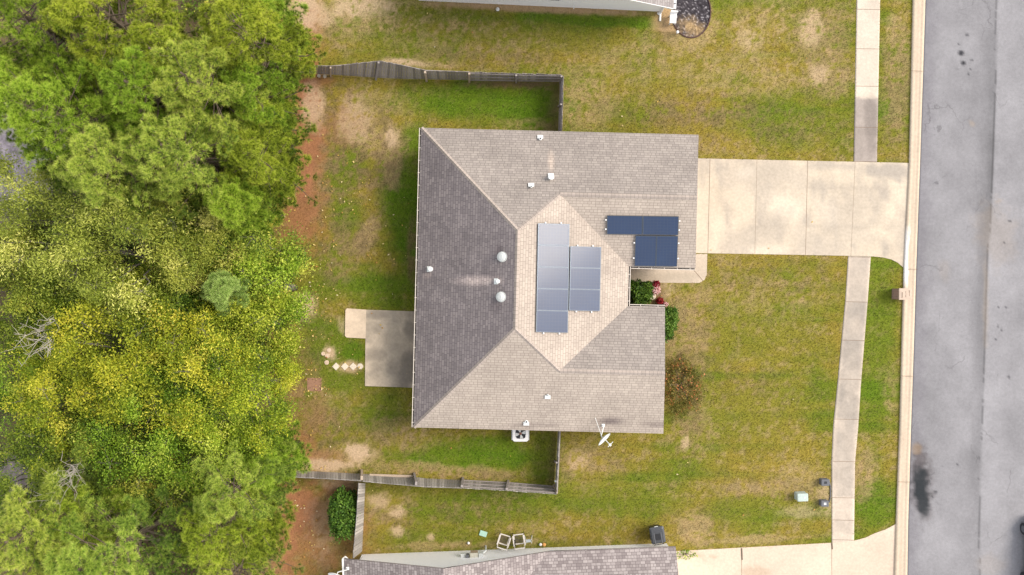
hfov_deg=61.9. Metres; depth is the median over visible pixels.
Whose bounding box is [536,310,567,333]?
solar panel
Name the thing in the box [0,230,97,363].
broadleaf tree
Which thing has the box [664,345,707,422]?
shrub
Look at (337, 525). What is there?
shrub
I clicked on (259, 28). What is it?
pine tree
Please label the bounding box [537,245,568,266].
solar panel
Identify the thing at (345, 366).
stepping stone
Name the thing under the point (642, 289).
shrub
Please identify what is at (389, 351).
patio
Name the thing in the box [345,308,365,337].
patio step slab
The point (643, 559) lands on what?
house
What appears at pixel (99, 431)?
broadleaf tree
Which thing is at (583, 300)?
solar panel
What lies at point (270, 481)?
pine tree
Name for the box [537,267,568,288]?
solar panel
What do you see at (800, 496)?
utility cabinet
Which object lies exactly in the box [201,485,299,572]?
pine tree
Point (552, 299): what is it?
solar panel
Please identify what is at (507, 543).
patio chair
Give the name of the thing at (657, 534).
wheelie bin
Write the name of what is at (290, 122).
pine tree
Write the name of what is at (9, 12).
pine tree
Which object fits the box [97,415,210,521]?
broadleaf tree
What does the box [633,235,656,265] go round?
solar panel
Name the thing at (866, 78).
sidewalk
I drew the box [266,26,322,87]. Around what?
pine tree
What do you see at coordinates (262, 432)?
broadleaf tree
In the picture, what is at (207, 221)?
broadleaf tree
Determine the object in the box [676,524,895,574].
driveway
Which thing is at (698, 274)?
front walkway
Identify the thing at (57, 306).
broadleaf tree
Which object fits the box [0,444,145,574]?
pine tree
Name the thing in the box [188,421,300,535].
pine tree
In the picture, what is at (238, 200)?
pine tree
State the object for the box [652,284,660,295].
flower clump
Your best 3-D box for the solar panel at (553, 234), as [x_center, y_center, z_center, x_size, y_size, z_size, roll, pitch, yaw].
[2.107,-2.725,43.206,1.654,0.788,1.183,0,90,0]
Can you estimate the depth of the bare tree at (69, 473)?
37.74 m
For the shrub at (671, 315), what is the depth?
47.09 m
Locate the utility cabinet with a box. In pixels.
[794,491,807,501]
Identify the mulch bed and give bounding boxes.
[673,0,709,36]
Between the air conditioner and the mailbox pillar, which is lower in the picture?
the air conditioner
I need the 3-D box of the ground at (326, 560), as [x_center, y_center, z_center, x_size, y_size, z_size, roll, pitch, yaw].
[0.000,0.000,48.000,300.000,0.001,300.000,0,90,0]
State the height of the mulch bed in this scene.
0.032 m
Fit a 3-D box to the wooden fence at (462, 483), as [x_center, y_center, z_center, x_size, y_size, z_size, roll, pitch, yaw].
[-6.014,9.365,47.083,17.336,1.835,3.673,0,90,0]
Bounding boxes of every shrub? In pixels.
[327,485,360,542]
[630,278,653,304]
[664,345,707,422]
[665,306,679,342]
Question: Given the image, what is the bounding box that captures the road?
[907,0,1023,574]
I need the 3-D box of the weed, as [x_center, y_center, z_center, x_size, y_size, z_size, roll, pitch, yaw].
[9.771,14.998,47.868,1.351,0.334,0.635,0,90,0]
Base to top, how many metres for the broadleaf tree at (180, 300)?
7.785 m
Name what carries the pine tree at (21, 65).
on the ground at (326, 560)
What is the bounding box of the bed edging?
[673,0,710,37]
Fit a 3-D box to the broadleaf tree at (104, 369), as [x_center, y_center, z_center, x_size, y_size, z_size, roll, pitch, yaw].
[-18.428,2.616,42.824,6.750,10.476,7.869,6,90,0]
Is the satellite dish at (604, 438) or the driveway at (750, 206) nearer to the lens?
the satellite dish at (604, 438)
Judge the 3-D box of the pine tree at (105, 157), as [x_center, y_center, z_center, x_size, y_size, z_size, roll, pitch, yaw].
[-17.440,-5.563,41.294,6.455,13.530,6.896,19,90,0]
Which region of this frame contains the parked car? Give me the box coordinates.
[1020,523,1023,574]
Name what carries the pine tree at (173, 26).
on the ground at (326, 560)
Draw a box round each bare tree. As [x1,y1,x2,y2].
[1,315,132,363]
[29,451,99,512]
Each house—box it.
[342,543,677,574]
[412,127,698,433]
[419,0,676,20]
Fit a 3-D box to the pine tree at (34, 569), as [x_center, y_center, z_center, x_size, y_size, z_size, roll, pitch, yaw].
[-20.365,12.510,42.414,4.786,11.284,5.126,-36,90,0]
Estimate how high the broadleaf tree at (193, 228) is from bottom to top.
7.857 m
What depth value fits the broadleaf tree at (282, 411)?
39.61 m
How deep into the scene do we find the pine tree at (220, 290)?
40.26 m
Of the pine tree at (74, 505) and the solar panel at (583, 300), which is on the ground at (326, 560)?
the pine tree at (74, 505)
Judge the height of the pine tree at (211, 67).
13.399 m
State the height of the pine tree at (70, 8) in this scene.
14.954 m
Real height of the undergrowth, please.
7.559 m
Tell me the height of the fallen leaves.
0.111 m
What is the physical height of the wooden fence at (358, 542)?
1.779 m
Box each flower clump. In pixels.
[652,280,659,286]
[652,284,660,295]
[656,296,663,304]
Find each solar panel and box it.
[536,289,568,310]
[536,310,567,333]
[537,222,568,245]
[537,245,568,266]
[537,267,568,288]
[569,268,600,289]
[569,289,599,312]
[570,245,600,267]
[605,215,642,234]
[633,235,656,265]
[643,216,679,234]
[656,236,678,266]
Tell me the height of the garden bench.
0.795 m
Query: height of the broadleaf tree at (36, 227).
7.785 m
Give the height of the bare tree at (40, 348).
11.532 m
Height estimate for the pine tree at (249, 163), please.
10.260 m
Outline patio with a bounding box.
[365,310,414,387]
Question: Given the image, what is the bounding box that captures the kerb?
[894,0,924,574]
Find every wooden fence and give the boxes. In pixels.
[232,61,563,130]
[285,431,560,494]
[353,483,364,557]
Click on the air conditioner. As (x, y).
(519, 435)
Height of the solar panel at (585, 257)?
0.799 m
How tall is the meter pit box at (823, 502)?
0.390 m
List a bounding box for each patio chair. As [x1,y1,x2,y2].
[497,533,510,550]
[512,532,525,549]
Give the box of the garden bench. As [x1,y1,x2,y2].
[669,10,677,24]
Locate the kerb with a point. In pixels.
(907, 338)
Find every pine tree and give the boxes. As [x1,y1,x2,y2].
[0,0,140,99]
[0,33,115,162]
[0,49,169,197]
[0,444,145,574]
[13,502,162,574]
[25,453,166,571]
[30,466,207,574]
[37,0,214,104]
[46,99,207,237]
[89,45,230,158]
[111,101,276,225]
[114,2,234,114]
[141,31,309,151]
[173,466,284,574]
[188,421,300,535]
[192,519,303,574]
[197,0,327,102]
[200,267,267,316]
[201,42,312,161]
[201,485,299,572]
[202,174,287,246]
[214,111,317,208]
[219,0,309,74]
[228,142,310,205]
[229,86,317,161]
[236,419,312,497]
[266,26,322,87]
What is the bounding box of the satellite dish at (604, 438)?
[595,418,612,446]
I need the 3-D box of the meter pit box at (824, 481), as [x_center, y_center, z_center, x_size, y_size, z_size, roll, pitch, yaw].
[17.500,10.893,47.805,0.460,0.390,0.360,0,90,0]
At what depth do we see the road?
47.99 m
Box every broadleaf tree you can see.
[0,143,141,307]
[0,202,97,321]
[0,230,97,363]
[0,268,129,398]
[0,311,85,436]
[0,340,135,481]
[0,423,88,547]
[7,400,149,508]
[19,171,211,328]
[33,262,188,427]
[63,354,200,492]
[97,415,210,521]
[98,168,248,296]
[106,297,259,440]
[119,224,249,328]
[120,158,198,243]
[134,361,275,497]
[156,326,303,462]
[162,160,267,258]
[171,304,276,378]
[190,192,315,316]
[204,279,307,375]
[213,231,320,341]
[218,404,292,468]
[253,326,306,401]
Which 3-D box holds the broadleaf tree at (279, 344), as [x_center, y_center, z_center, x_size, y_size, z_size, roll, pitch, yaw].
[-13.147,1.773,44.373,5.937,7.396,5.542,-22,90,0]
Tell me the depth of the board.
47.68 m
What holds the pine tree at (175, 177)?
on the ground at (326, 560)
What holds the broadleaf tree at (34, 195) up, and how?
on the ground at (326, 560)
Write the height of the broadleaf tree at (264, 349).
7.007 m
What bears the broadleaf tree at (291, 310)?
on the ground at (326, 560)
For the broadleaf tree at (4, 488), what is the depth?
40.82 m
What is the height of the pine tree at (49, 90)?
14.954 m
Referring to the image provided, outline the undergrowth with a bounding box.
[0,0,264,574]
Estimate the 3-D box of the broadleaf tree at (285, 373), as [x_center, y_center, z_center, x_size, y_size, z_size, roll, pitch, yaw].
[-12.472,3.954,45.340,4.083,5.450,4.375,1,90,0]
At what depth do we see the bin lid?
47.92 m
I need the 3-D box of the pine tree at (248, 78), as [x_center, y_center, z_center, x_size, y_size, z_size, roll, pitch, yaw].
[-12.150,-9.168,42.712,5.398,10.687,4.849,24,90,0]
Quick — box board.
[370,474,412,477]
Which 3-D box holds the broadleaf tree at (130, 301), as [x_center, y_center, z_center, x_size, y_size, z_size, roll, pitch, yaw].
[-18.242,-1.803,42.275,7.730,11.563,7.671,37,90,0]
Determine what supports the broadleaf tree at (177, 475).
on the ground at (326, 560)
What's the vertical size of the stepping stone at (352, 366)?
0.060 m
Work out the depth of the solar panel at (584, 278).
43.99 m
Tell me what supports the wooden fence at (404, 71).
on the ground at (326, 560)
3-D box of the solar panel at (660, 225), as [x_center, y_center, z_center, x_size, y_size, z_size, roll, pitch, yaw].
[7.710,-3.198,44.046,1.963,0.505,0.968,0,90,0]
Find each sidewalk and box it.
[831,256,870,542]
[854,0,879,161]
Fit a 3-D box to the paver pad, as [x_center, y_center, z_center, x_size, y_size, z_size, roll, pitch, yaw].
[-11.115,5.460,48.004,0.810,0.032,0.750,0,90,0]
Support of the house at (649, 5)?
on the ground at (326, 560)
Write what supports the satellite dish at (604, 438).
attached to the house at (487, 355)
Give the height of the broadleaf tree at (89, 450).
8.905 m
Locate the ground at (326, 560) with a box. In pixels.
[0,0,912,574]
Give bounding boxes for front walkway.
[630,254,706,282]
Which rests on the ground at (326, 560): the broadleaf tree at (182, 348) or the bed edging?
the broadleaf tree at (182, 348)
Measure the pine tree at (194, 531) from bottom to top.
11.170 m
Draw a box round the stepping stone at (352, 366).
[349,363,356,369]
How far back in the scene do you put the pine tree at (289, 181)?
42.45 m
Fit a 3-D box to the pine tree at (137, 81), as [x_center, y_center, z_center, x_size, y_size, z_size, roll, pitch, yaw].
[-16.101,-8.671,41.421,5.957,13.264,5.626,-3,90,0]
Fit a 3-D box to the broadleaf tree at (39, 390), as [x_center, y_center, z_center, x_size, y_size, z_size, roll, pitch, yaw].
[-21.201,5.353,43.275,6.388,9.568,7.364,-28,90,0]
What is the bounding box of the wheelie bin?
[649,524,665,545]
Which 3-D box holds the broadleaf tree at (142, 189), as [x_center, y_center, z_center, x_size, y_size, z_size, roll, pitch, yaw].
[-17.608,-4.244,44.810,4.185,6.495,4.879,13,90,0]
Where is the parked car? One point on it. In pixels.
(1022, 532)
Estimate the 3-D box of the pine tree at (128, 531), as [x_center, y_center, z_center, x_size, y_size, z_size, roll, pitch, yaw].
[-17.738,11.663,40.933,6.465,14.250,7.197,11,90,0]
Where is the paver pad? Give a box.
[307,378,321,390]
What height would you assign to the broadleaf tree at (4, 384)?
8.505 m
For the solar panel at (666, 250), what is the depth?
44.66 m
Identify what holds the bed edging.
on the mulch bed
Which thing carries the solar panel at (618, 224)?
attached to the house at (487, 355)
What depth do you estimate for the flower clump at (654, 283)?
47.68 m
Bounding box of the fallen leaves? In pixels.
[267,13,814,557]
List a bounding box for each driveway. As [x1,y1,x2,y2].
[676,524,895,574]
[696,158,908,267]
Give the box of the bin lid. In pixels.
[479,530,487,536]
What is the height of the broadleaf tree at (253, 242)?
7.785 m
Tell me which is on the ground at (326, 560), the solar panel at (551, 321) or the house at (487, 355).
the house at (487, 355)
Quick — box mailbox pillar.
[892,288,911,299]
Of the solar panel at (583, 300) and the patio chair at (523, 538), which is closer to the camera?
the solar panel at (583, 300)
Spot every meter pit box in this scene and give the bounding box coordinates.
[819,478,829,485]
[819,499,828,506]
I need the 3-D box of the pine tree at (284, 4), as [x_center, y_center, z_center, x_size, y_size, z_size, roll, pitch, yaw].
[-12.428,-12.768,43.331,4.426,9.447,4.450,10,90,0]
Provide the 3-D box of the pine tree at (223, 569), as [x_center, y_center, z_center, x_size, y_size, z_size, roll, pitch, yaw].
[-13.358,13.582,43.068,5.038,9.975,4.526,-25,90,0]
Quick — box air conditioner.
[511,430,528,441]
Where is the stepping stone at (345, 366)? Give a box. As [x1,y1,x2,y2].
[341,363,348,369]
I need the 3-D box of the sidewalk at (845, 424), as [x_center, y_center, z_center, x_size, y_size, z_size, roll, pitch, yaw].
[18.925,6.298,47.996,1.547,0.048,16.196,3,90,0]
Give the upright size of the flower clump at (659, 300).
0.559 m
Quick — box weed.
[676,549,697,559]

